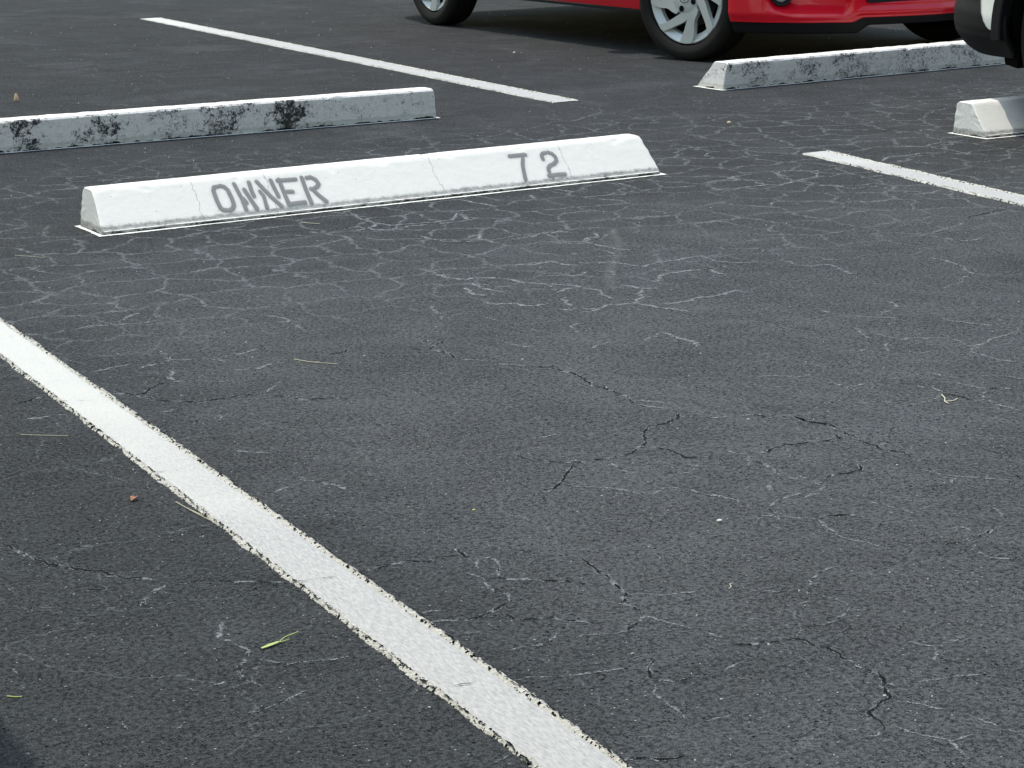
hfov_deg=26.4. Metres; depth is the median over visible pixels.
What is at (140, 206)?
wheel stop
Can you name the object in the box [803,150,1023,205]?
parking line
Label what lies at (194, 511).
straw
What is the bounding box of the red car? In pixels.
[413,0,960,59]
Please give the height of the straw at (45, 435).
0.002 m
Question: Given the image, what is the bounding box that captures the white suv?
[954,0,1023,67]
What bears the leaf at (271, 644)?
on the ground
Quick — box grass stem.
[294,359,335,363]
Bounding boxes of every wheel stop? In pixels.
[0,87,439,152]
[76,134,664,236]
[695,40,1004,89]
[951,95,1023,138]
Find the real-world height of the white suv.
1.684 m
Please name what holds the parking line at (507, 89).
on the ground
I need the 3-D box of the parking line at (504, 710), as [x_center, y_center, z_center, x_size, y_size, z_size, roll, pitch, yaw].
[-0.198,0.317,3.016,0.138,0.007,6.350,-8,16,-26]
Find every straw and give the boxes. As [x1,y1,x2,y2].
[21,434,66,435]
[176,501,210,520]
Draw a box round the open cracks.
[3,106,1021,761]
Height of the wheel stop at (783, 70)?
0.113 m
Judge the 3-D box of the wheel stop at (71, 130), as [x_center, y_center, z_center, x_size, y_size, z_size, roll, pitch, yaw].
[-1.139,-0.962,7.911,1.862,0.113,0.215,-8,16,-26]
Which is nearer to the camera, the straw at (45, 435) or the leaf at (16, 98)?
the straw at (45, 435)
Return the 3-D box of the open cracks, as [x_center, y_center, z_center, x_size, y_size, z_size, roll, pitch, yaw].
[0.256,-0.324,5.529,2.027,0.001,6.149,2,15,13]
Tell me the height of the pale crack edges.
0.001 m
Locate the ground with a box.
[0,0,1023,767]
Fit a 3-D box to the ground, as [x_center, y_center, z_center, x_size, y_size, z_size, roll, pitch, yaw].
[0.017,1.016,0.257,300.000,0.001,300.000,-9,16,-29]
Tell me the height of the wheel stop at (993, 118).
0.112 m
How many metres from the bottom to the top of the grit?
0.006 m
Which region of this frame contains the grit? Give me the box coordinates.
[2,13,1018,765]
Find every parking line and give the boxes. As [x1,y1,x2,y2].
[0,316,631,767]
[141,17,578,102]
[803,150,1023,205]
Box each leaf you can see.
[13,94,19,101]
[261,631,297,647]
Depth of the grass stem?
4.46 m
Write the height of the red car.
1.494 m
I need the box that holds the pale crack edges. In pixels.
[3,105,1023,766]

